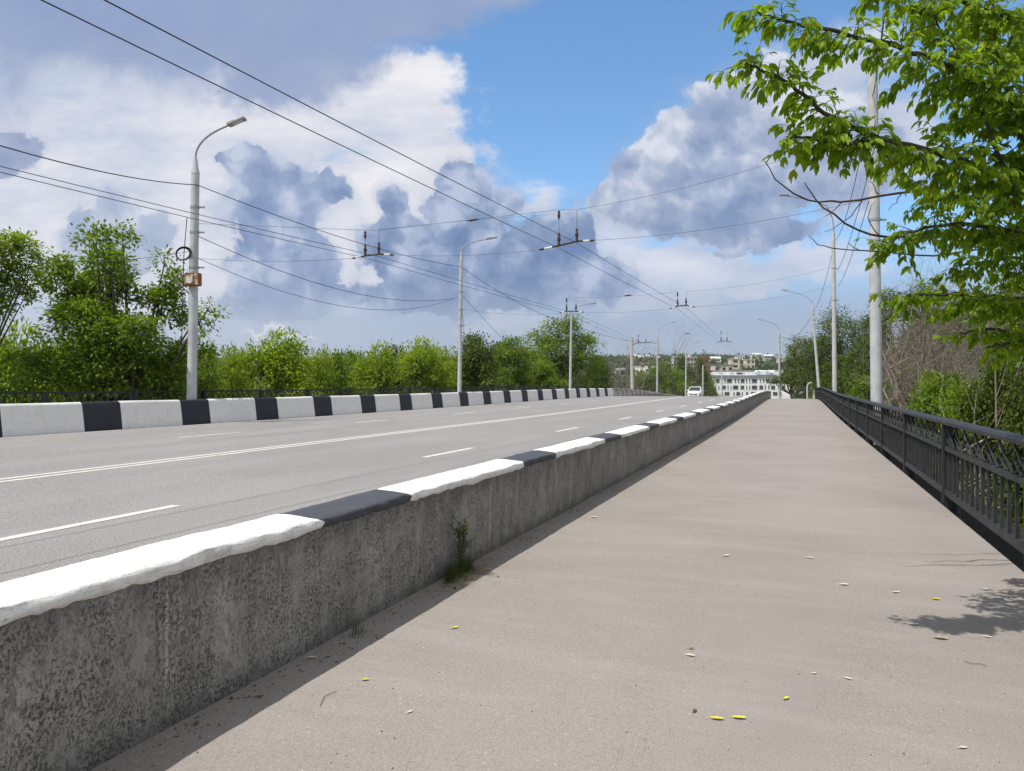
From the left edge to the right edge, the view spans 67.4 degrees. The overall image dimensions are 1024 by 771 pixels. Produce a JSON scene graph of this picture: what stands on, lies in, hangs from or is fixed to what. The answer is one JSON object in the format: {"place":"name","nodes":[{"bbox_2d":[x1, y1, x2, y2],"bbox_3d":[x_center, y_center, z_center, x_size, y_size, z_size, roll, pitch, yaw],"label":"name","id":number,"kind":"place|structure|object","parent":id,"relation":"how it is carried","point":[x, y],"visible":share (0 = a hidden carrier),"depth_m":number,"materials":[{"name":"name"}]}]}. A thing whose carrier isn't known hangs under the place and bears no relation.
{"place":"outdoors","nodes":[
{"label":"outdoors","id":0,"kind":"place"},
{"bbox_2d":[0,396,740,582],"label":"road","id":1,"kind":"structure","parent":0,"point":[66,499],"depth_m":12.31,"materials":[{"name":"asphalt"}]},
{"bbox_2d":[687,387,703,395],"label":"saloon car","id":2,"kind":"object","parent":1,"relation":"on","point":[695,391],"visible":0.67,"depth_m":98.87,"materials":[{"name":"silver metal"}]},
{"bbox_2d":[0,353,798,403],"bbox_3d":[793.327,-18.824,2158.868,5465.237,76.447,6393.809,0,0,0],"label":"ground","id":3,"kind":"structure","parent":0,"point":[399,391],"depth_m":493.07,"materials":[{"name":"green plant"}]},
{"bbox_2d":[0,226,59,344],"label":"maple tree","id":4,"kind":"object","parent":3,"relation":"on","point":[13,266],"visible":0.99,"depth_m":24.44,"materials":[{"name":"green plant"}]},
{"bbox_2d":[0,315,77,403],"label":"shrub","id":5,"kind":"object","parent":3,"relation":"on","point":[5,355],"visible":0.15,"depth_m":30.37,"materials":[{"name":"green plant"}]},
{"bbox_2d":[0,216,242,402],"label":"maple tree","id":6,"kind":"object","parent":3,"relation":"on","point":[108,341],"visible":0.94,"depth_m":25.44,"materials":[{"name":"green plant"}]},
{"bbox_2d":[155,354,207,399],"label":"shrub","id":7,"kind":"object","parent":3,"relation":"on","point":[199,386],"depth_m":33.07,"materials":[{"name":"green plant"}]},
{"bbox_2d":[184,337,230,398],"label":"shrub","id":8,"kind":"object","parent":3,"relation":"on","point":[211,384],"visible":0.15,"depth_m":33.65,"materials":[{"name":"green plant"}]},
{"bbox_2d":[214,335,251,398],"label":"shrub","id":9,"kind":"object","parent":3,"relation":"on","point":[232,381],"visible":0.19,"depth_m":35.78,"materials":[{"name":"green plant"}]},
{"bbox_2d":[218,344,258,397],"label":"shrub","id":10,"kind":"object","parent":3,"relation":"on","point":[244,377],"visible":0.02,"depth_m":43.87,"materials":[{"name":"green plant"}]},
{"bbox_2d":[229,326,323,397],"bbox_3d":[-11.718,0.644,37.969,5.446,7.172,5.047,0,0,-28],"label":"shrub","id":11,"kind":"object","parent":3,"relation":"on","point":[275,367],"visible":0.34,"depth_m":37.34,"materials":[{"name":"green plant"}]},
{"bbox_2d":[265,348,333,396],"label":"shrub","id":12,"kind":"object","parent":3,"relation":"on","point":[303,370],"depth_m":47.40,"materials":[{"name":"green plant"}]},
{"bbox_2d":[302,340,337,395],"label":"shrub","id":13,"kind":"object","parent":3,"relation":"on","point":[322,381],"visible":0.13,"depth_m":45.09,"materials":[{"name":"green plant"}]},
{"bbox_2d":[317,346,352,395],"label":"shrub","id":14,"kind":"object","parent":3,"relation":"on","point":[335,366],"visible":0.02,"depth_m":52.04,"materials":[{"name":"green plant"}]},
{"bbox_2d":[322,348,359,395],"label":"shrub","id":15,"kind":"object","parent":3,"relation":"on","point":[341,376],"visible":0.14,"depth_m":51.17,"materials":[{"name":"green plant"}]},
{"bbox_2d":[344,345,373,394],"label":"shrub","id":16,"kind":"object","parent":3,"relation":"on","point":[355,356],"visible":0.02,"depth_m":56.92,"materials":[{"name":"green plant"}]},
{"bbox_2d":[345,339,401,394],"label":"shrub","id":17,"kind":"object","parent":3,"relation":"on","point":[377,370],"visible":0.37,"depth_m":47.55,"materials":[{"name":"green plant"}]},
{"bbox_2d":[377,338,416,393],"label":"shrub","id":18,"kind":"object","parent":3,"relation":"on","point":[398,383],"visible":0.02,"depth_m":59.59,"materials":[{"name":"green plant"}]},
{"bbox_2d":[388,335,462,393],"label":"shrub","id":19,"kind":"object","parent":3,"relation":"on","point":[412,362],"visible":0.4,"depth_m":49.83,"materials":[{"name":"green plant"}]},
{"bbox_2d":[427,355,468,392],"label":"shrub","id":20,"kind":"object","parent":3,"relation":"on","point":[454,372],"visible":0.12,"depth_m":52.16,"materials":[{"name":"green plant"}]},
{"bbox_2d":[420,339,478,391],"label":"shrub","id":21,"kind":"object","parent":3,"relation":"on","point":[440,351],"visible":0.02,"depth_m":59.16,"materials":[{"name":"green plant"}]},
{"bbox_2d":[6,346,897,398],"bbox_3d":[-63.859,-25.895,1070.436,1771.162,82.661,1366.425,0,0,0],"label":"wood","id":22,"kind":"object","parent":3,"relation":"on","point":[761,364],"visible":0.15,"depth_m":728.86,"materials":[{"name":"green plant"}]},
{"bbox_2d":[440,329,513,391],"bbox_3d":[-2.861,-0.369,59.326,6.826,8.141,5.757,0,0,29],"label":"shrub","id":23,"kind":"object","parent":3,"relation":"on","point":[474,363],"visible":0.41,"depth_m":58.79,"materials":[{"name":"green plant"}]},
{"bbox_2d":[473,335,523,385],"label":"shrub","id":24,"kind":"object","parent":3,"relation":"on","point":[498,358],"depth_m":73.32,"materials":[{"name":"green plant"}]},
{"bbox_2d":[492,333,537,390],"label":"shrub","id":25,"kind":"object","parent":3,"relation":"on","point":[508,353],"visible":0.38,"depth_m":66.38,"materials":[{"name":"green plant"}]},
{"bbox_2d":[513,369,535,389],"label":"shrub","id":26,"kind":"object","parent":3,"relation":"on","point":[526,384],"visible":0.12,"depth_m":67.56,"materials":[{"name":"green plant"}]},
{"bbox_2d":[523,347,562,386],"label":"shrub","id":27,"kind":"object","parent":3,"relation":"on","point":[534,355],"visible":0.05,"depth_m":83.03,"materials":[{"name":"green plant"}]},
{"bbox_2d":[527,357,568,389],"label":"shrub","id":28,"kind":"object","parent":3,"relation":"on","point":[546,376],"visible":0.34,"depth_m":75.23,"materials":[{"name":"green plant"}]},
{"bbox_2d":[520,312,616,388],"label":"maple tree","id":29,"kind":"object","parent":3,"relation":"on","point":[546,342],"visible":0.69,"depth_m":86.69,"materials":[{"name":"green plant"}]},
{"bbox_2d":[575,354,614,388],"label":"shrub","id":30,"kind":"object","parent":3,"relation":"on","point":[601,384],"visible":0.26,"depth_m":95.13,"materials":[{"name":"green plant"}]},
{"bbox_2d":[589,317,675,395],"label":"bare tree","id":31,"kind":"object","parent":3,"relation":"on","point":[626,381],"visible":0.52,"depth_m":110.78,"materials":[{"name":"plant"}]},
{"bbox_2d":[626,368,648,389],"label":"shrub","id":32,"kind":"object","parent":3,"relation":"on","point":[638,374],"depth_m":169.63,"materials":[{"name":"green plant"}]},
{"bbox_2d":[634,372,667,393],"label":"shrub","id":33,"kind":"object","parent":3,"relation":"on","point":[651,386],"visible":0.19,"depth_m":131.46,"materials":[{"name":"green plant"}]},
{"bbox_2d":[641,357,681,395],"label":"shrub","id":34,"kind":"object","parent":3,"relation":"on","point":[665,383],"visible":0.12,"depth_m":149.75,"materials":[{"name":"green plant"}]},
{"bbox_2d":[659,366,694,395],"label":"shrub","id":35,"kind":"object","parent":3,"relation":"on","point":[679,382],"visible":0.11,"depth_m":164.49,"materials":[{"name":"green plant"}]},
{"bbox_2d":[639,317,723,395],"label":"bare tree","id":36,"kind":"object","parent":3,"relation":"on","point":[673,383],"visible":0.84,"depth_m":146.60,"materials":[{"name":"plant"}]},
{"bbox_2d":[674,354,696,378],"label":"apartment block","id":37,"kind":"structure","parent":3,"relation":"on","point":[691,360],"depth_m":415.50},
{"bbox_2d":[671,350,700,388],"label":"shrub","id":38,"kind":"object","parent":3,"relation":"on","point":[689,372],"visible":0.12,"depth_m":176.03,"materials":[{"name":"green plant"}]},
{"bbox_2d":[697,356,708,370],"bbox_3d":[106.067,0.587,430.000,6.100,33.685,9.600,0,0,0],"label":"house","id":39,"kind":"structure","parent":3,"relation":"on","point":[706,361],"depth_m":425.50,"materials":[{"name":"brick"}]},
{"bbox_2d":[691,357,716,395],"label":"shrub","id":40,"kind":"object","parent":3,"relation":"on","point":[706,376],"visible":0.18,"depth_m":207.96,"materials":[{"name":"green plant"}]},
{"bbox_2d":[708,373,719,395],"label":"shrub","id":41,"kind":"object","parent":3,"relation":"on","point":[712,384],"visible":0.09,"depth_m":227.53,"materials":[{"name":"green plant"}]},
{"bbox_2d":[710,362,733,370],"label":"apartment block","id":42,"kind":"structure","parent":3,"relation":"on","point":[726,366],"depth_m":515.00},
{"bbox_2d":[721,367,722,396],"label":"utility pole","id":43,"kind":"object","parent":3,"relation":"on","point":[721,381],"visible":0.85,"depth_m":202.86,"materials":[{"name":"concrete"}]},
{"bbox_2d":[727,356,739,369],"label":"apartment block","id":44,"kind":"structure","parent":3,"relation":"on","point":[735,360],"depth_m":536.00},
{"bbox_2d":[708,370,789,398],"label":"office building","id":45,"kind":"structure","parent":3,"relation":"on","point":[739,383],"depth_m":420.00,"materials":[{"name":"concrete"}]},
{"bbox_2d":[743,357,755,367],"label":"apartment block","id":46,"kind":"structure","parent":3,"relation":"on","point":[750,362],"depth_m":616.00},
{"bbox_2d":[763,354,773,360],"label":"house","id":47,"kind":"structure","parent":3,"relation":"on","point":[767,356],"depth_m":1046.30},
{"bbox_2d":[764,349,800,398],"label":"pine tree","id":48,"kind":"object","parent":3,"relation":"on","point":[774,380],"visible":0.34,"depth_m":112.02,"materials":[{"name":"plant"}]},
{"bbox_2d":[772,327,841,398],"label":"leafy tree","id":49,"kind":"object","parent":3,"relation":"on","point":[784,380],"visible":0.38,"depth_m":108.24,"materials":[{"name":"green plant"}]},
{"bbox_2d":[809,350,849,397],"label":"shrub","id":50,"kind":"object","parent":3,"relation":"on","point":[828,368],"visible":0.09,"depth_m":88.33,"materials":[{"name":"green plant"}]},
{"bbox_2d":[788,301,898,387],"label":"leafy tree","id":51,"kind":"object","parent":3,"relation":"on","point":[851,334],"visible":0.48,"depth_m":94.83,"materials":[{"name":"green plant"}]},
{"bbox_2d":[823,333,868,394],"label":"shrub","id":52,"kind":"object","parent":3,"relation":"on","point":[851,358],"visible":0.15,"depth_m":71.66,"materials":[{"name":"green plant"}]},
{"bbox_2d":[842,374,870,410],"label":"shrub","id":53,"kind":"object","parent":3,"relation":"on","point":[857,391],"visible":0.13,"depth_m":57.68,"materials":[{"name":"green plant"}]},
{"bbox_2d":[705,0,1023,374],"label":"maple tree","id":54,"kind":"object","parent":3,"relation":"on","point":[993,106],"visible":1,"depth_m":4.61,"materials":[{"name":"green plant"}]},
{"bbox_2d":[839,319,896,392],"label":"shrub","id":55,"kind":"object","parent":3,"relation":"on","point":[857,367],"visible":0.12,"depth_m":62.38,"materials":[{"name":"green plant"}]},
{"bbox_2d":[844,268,944,398],"bbox_3d":[21.199,-1.437,40.973,6.163,11.303,8.548,0,0,21],"label":"dead thicket","id":56,"kind":"object","parent":3,"relation":"on","point":[869,356],"visible":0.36,"depth_m":42.11,"materials":[{"name":"plant"}]},
{"bbox_2d":[883,362,918,419],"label":"shrub","id":57,"kind":"object","parent":3,"relation":"on","point":[890,386],"visible":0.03,"depth_m":29.54,"materials":[{"name":"green plant"}]},
{"bbox_2d":[859,278,955,403],"bbox_3d":[17.325,0.080,33.964,3.706,9.577,3.101,0,0,44],"label":"leafy tree","id":58,"kind":"object","parent":3,"relation":"on","point":[888,312],"visible":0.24,"depth_m":34.06,"materials":[{"name":"green plant"}]},
{"bbox_2d":[860,301,967,399],"bbox_3d":[23.345,0.096,43.886,6.063,10.653,7.189,0,0,21],"label":"shrub","id":59,"kind":"object","parent":3,"relation":"on","point":[942,347],"visible":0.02,"depth_m":43.24,"materials":[{"name":"brown plant"}]},
{"bbox_2d":[910,362,943,424],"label":"shrub","id":60,"kind":"object","parent":3,"relation":"on","point":[922,377],"visible":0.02,"depth_m":22.04,"materials":[{"name":"green plant"}]},
{"bbox_2d":[900,366,977,466],"bbox_3d":[11.264,1.865,20.167,3.009,4.754,2.832,0,0,-11],"label":"shrub","id":61,"kind":"object","parent":3,"relation":"on","point":[926,396],"visible":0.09,"depth_m":19.82,"materials":[{"name":"green plant"}]},
{"bbox_2d":[867,204,1022,422],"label":"dead thicket","id":62,"kind":"object","parent":3,"relation":"on","point":[966,345],"visible":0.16,"depth_m":27.00,"materials":[{"name":"plant"}]},
{"bbox_2d":[881,211,1022,427],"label":"dead thicket","id":63,"kind":"object","parent":3,"relation":"on","point":[898,395],"visible":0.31,"depth_m":23.62,"materials":[{"name":"plant"}]},
{"bbox_2d":[896,277,1008,386],"bbox_3d":[30.295,-0.527,52.462,10.620,13.309,8.957,0,0,3],"label":"shrub","id":64,"kind":"object","parent":3,"relation":"on","point":[965,329],"visible":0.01,"depth_m":51.11,"materials":[{"name":"green plant"}]},
{"bbox_2d":[932,373,975,484],"bbox_3d":[10.002,1.830,16.916,1.946,4.204,1.568,0,0,12],"label":"shrub","id":65,"kind":"object","parent":3,"relation":"on","point":[953,400],"visible":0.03,"depth_m":17.06,"materials":[{"name":"green plant"}]},
{"bbox_2d":[945,355,1023,516],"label":"shrub","id":66,"kind":"object","parent":3,"relation":"on","point":[985,400],"visible":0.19,"depth_m":14.88,"materials":[{"name":"green plant"}]},
{"bbox_2d":[945,279,1023,392],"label":"shrub","id":67,"kind":"object","parent":3,"relation":"on","point":[984,333],"visible":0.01,"depth_m":34.15,"materials":[{"name":"green plant"}]},
{"bbox_2d":[947,287,1023,449],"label":"shrub","id":68,"kind":"object","parent":3,"relation":"on","point":[1019,361],"visible":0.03,"depth_m":16.13,"materials":[{"name":"green plant"}]},
{"bbox_2d":[957,283,1022,508],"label":"dead shrub","id":69,"kind":"object","parent":3,"relation":"on","point":[995,412],"visible":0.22,"depth_m":13.00,"materials":[{"name":"plant"}]},
{"bbox_2d":[985,363,1023,528],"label":"shrub","id":70,"kind":"object","parent":3,"relation":"on","point":[1016,405],"visible":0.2,"depth_m":11.98,"materials":[{"name":"green plant"}]},
{"bbox_2d":[993,382,1023,520],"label":"shrub","id":71,"kind":"object","parent":3,"relation":"on","point":[1019,449],"visible":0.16,"depth_m":11.81,"materials":[{"name":"green plant"}]},
{"bbox_2d":[0,0,1023,358],"label":"sky","id":72,"kind":"structure","parent":0,"point":[528,106],"materials":[{"name":"blue"}]},
{"bbox_2d":[90,399,1023,770],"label":"footpath","id":73,"kind":"structure","parent":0,"point":[626,587],"depth_m":4.66,"materials":[{"name":"concrete"}]},
{"bbox_2d":[349,606,367,638],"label":"weed","id":74,"kind":"object","parent":73,"relation":"on","point":[359,631],"visible":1,"depth_m":4.89,"materials":[{"name":"green plant"}]},
{"bbox_2d":[0,390,770,770],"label":"concrete wall","id":75,"kind":"structure","parent":73,"relation":"on","point":[104,658],"depth_m":4.00,"materials":[{"name":"concrete"}]},
{"bbox_2d":[425,516,501,594],"bbox_3d":[-0.327,1.341,6.311,0.497,0.522,1.464,0,0,10],"label":"weed","id":76,"kind":"object","parent":73,"relation":"on","point":[462,570],"visible":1,"depth_m":6.35,"materials":[{"name":"green plant"}]},
{"bbox_2d":[106,413,1011,770],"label":"grit","id":77,"kind":"object","parent":73,"relation":"on","point":[510,619],"visible":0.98,"depth_m":4.98,"materials":[{"name":"stone"}]},
{"bbox_2d":[758,319,780,398],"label":"lamp post","id":78,"kind":"object","parent":73,"relation":"on","point":[779,368],"visible":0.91,"depth_m":111.89,"materials":[{"name":"metal"}]},
{"bbox_2d":[815,387,1023,553],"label":"iron railing","id":79,"kind":"object","parent":73,"relation":"on","point":[909,446],"visible":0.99,"depth_m":10.53,"materials":[{"name":"metal"}]},
{"bbox_2d":[837,416,1023,571],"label":"deck ledge","id":80,"kind":"object","parent":73,"relation":"attached to","point":[1010,552],"visible":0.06,"depth_m":10.70,"materials":[{"name":"concrete"}]},
{"bbox_2d":[782,289,819,387],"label":"lamp post","id":81,"kind":"object","parent":80,"relation":"on","point":[815,350],"visible":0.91,"depth_m":82.89,"materials":[{"name":"metal"}]},
{"bbox_2d":[779,194,838,391],"bbox_3d":[18.922,-5.242,48.902,3.811,13.759,0.300,0,0,0],"label":"lamp post","id":82,"kind":"object","parent":80,"relation":"on","point":[834,355],"visible":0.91,"depth_m":48.80,"materials":[{"name":"metal"}]},
{"bbox_2d":[867,68,887,444],"bbox_3d":[10.790,-3.760,22.658,0.579,11.064,0.346,0,0,0],"label":"utility pole","id":83,"kind":"object","parent":80,"relation":"on","point":[876,378],"visible":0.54,"depth_m":22.53,"materials":[{"name":"concrete"}]},
{"bbox_2d":[577,133,857,209],"bbox_3d":[6.369,-6.602,23.678,8.808,1.963,0.011,0,0,13],"label":"span wire","id":84,"kind":"object","parent":83,"relation":"attached to","point":[688,186],"visible":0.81,"depth_m":23.91,"materials":[{"name":"metal"}]},
{"bbox_2d":[594,201,858,240],"bbox_3d":[6.659,-5.076,23.678,8.304,0.887,0.011,0,0,14],"label":"span wire","id":85,"kind":"object","parent":83,"relation":"attached to","point":[728,226],"visible":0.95,"depth_m":23.68,"materials":[{"name":"metal"}]},
{"bbox_2d":[872,19,884,95],"bbox_3d":[7.739,-6.662,16.330,0.025,3.771,13.927,0,0,25],"label":"overhead wire","id":86,"kind":"object","parent":83,"relation":"attached to","point":[883,21],"visible":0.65,"depth_m":11.17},
{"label":"pavement","id":87,"kind":"structure","parent":0,"visible":0},
{"bbox_2d":[175,116,246,399],"bbox_3d":[-9.848,-3.737,25.210,2.276,10.020,0.575,0,0,0],"label":"lamp post","id":88,"kind":"object","parent":87,"relation":"on","point":[192,279],"visible":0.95,"depth_m":25.21,"materials":[{"name":"silver metal"}]},
{"bbox_2d":[0,251,188,261],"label":"overhead wire","id":89,"kind":"object","parent":88,"relation":"attached to","point":[87,261],"visible":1,"depth_m":21.88,"materials":[{"name":"metal"}]},
{"bbox_2d":[0,145,195,184],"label":"overhead wire","id":90,"kind":"object","parent":88,"relation":"attached to","point":[89,168],"visible":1,"depth_m":18.29,"materials":[{"name":"metal"}]},
{"bbox_2d":[198,236,452,300],"bbox_3d":[-6.897,-4.614,35.308,0.022,0.980,21.283,0,0,19],"label":"overhead wire","id":91,"kind":"object","parent":88,"relation":"attached to","point":[311,281],"visible":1,"depth_m":31.22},
{"bbox_2d":[198,185,459,266],"bbox_3d":[-6.668,-6.661,35.258,0.025,0.592,21.358,0,0,20],"label":"overhead wire","id":92,"kind":"object","parent":88,"relation":"attached to","point":[311,227],"visible":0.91,"depth_m":30.74,"materials":[{"name":"metal"}]},
{"bbox_2d":[199,210,553,229],"bbox_3d":[-4.125,-5.473,26.035,12.547,0.318,2.079,0,0,3],"label":"span wire","id":93,"kind":"object","parent":88,"relation":"attached to","point":[384,229],"visible":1,"depth_m":26.05,"materials":[{"name":"metal"}]},
{"bbox_2d":[352,231,393,258],"bbox_3d":[-4.910,-4.936,27.100,1.454,1.028,0.120,0,0,0],"label":"wire hanger","id":94,"kind":"object","parent":93,"relation":"hanging from","point":[365,248],"visible":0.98,"depth_m":27.07,"materials":[{"name":"metal"}]},
{"bbox_2d":[0,172,677,360],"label":"trolley wire","id":95,"kind":"object","parent":94,"relation":"hanging from","point":[260,234],"visible":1,"depth_m":20.42,"materials":[{"name":"metal"}]},
{"bbox_2d":[0,166,685,361],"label":"trolley wire","id":96,"kind":"object","parent":94,"relation":"hanging from","point":[266,230],"visible":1,"depth_m":20.68,"materials":[{"name":"metal"}]},
{"bbox_2d":[539,210,593,250],"bbox_3d":[1.754,-4.964,24.700,1.766,1.324,0.120,0,0,0],"label":"wire hanger","id":97,"kind":"object","parent":93,"relation":"hanging from","point":[559,237],"visible":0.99,"depth_m":24.67,"materials":[{"name":"metal"}]},
{"bbox_2d":[41,0,745,359],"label":"trolley wire","id":98,"kind":"object","parent":97,"relation":"hanging from","point":[281,116],"visible":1,"depth_m":11.33,"materials":[{"name":"metal"}]},
{"bbox_2d":[104,0,736,349],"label":"trolley wire","id":99,"kind":"object","parent":97,"relation":"hanging from","point":[331,118],"visible":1,"depth_m":10.94,"materials":[{"name":"metal"}]},
{"bbox_2d":[0,385,586,403],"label":"lattice fence","id":100,"kind":"object","parent":87,"relation":"on","point":[44,397],"visible":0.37,"depth_m":29.34,"materials":[{"name":"metal"}]},
{"bbox_2d":[0,388,612,436],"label":"traffic barrier","id":101,"kind":"object","parent":87,"relation":"on","point":[26,419],"visible":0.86,"depth_m":25.61,"materials":[{"name":"concrete"}]},
{"bbox_2d":[457,236,496,391],"bbox_3d":[-2.068,-3.795,45.575,2.400,10.061,0.273,0,0,-11],"label":"lamp post","id":102,"kind":"object","parent":87,"relation":"on","point":[460,325],"visible":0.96,"depth_m":45.29,"materials":[{"name":"silver metal"}]},
{"bbox_2d":[198,258,457,309],"bbox_3d":[-6.721,-4.304,35.309,0.018,1.798,21.400,0,0,20],"label":"overhead wire","id":103,"kind":"object","parent":102,"relation":"attached to","point":[315,300],"visible":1,"depth_m":31.09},
{"bbox_2d":[569,302,596,388],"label":"lamp post","id":104,"kind":"object","parent":87,"relation":"on","point":[570,369],"visible":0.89,"depth_m":67.42,"materials":[{"name":"silver metal"}]},
{"bbox_2d":[630,338,634,388],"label":"utility pole","id":105,"kind":"object","parent":87,"relation":"on","point":[631,368],"visible":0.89,"depth_m":96.99,"materials":[{"name":"concrete"}]},
{"bbox_2d":[612,388,678,395],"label":"concrete balustrade","id":106,"kind":"object","parent":87,"relation":"on","point":[623,392],"visible":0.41,"depth_m":90.47,"materials":[{"name":"concrete"}]},
{"bbox_2d":[656,321,675,392],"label":"lamp post","id":107,"kind":"object","parent":87,"relation":"on","point":[657,360],"visible":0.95,"depth_m":109.22,"materials":[{"name":"silver metal"}]},
{"bbox_2d":[685,341,700,395],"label":"lamp post","id":108,"kind":"object","parent":87,"relation":"on","point":[686,374],"visible":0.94,"depth_m":137.13,"materials":[{"name":"metal"}]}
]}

